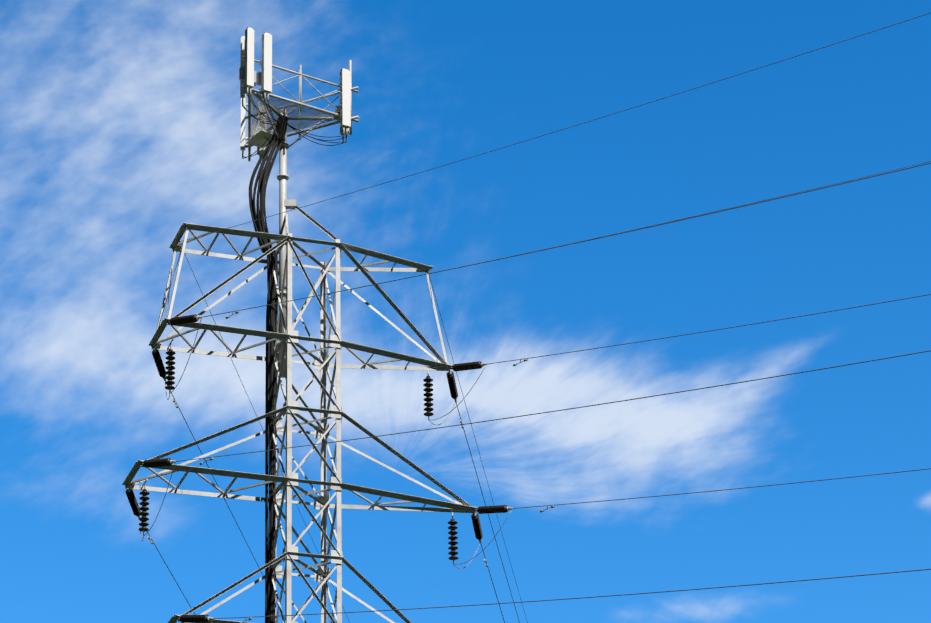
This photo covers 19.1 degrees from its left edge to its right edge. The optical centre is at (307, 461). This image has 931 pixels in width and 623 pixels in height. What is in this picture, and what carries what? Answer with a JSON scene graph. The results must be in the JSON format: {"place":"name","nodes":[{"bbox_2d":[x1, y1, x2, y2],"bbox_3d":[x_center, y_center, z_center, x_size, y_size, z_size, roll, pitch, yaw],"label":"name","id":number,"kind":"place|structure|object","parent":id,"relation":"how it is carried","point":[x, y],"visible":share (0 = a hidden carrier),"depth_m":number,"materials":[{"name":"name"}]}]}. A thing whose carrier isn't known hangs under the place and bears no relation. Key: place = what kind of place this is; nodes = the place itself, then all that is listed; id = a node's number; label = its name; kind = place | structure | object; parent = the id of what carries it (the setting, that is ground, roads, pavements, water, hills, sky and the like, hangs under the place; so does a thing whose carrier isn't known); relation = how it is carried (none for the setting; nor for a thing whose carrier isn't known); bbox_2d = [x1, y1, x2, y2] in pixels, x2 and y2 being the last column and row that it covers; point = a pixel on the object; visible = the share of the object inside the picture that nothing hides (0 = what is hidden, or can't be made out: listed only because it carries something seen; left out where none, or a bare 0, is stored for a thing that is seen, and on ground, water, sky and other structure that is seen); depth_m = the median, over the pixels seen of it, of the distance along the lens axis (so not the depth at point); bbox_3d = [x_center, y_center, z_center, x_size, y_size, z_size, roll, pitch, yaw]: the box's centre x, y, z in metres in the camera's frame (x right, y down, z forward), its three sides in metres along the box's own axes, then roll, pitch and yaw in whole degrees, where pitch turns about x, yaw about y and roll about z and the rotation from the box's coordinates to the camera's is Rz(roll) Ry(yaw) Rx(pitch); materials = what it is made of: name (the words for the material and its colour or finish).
{"place":"outdoors","nodes":[
{"label":"outdoors","id":0,"kind":"place"},
{"bbox_2d":[0,0,930,622],"label":"sky","id":1,"kind":"structure","parent":0,"point":[120,120],"materials":[{"name":"blue"}]},
{"label":"ground","id":2,"kind":"structure","parent":0,"visible":0},
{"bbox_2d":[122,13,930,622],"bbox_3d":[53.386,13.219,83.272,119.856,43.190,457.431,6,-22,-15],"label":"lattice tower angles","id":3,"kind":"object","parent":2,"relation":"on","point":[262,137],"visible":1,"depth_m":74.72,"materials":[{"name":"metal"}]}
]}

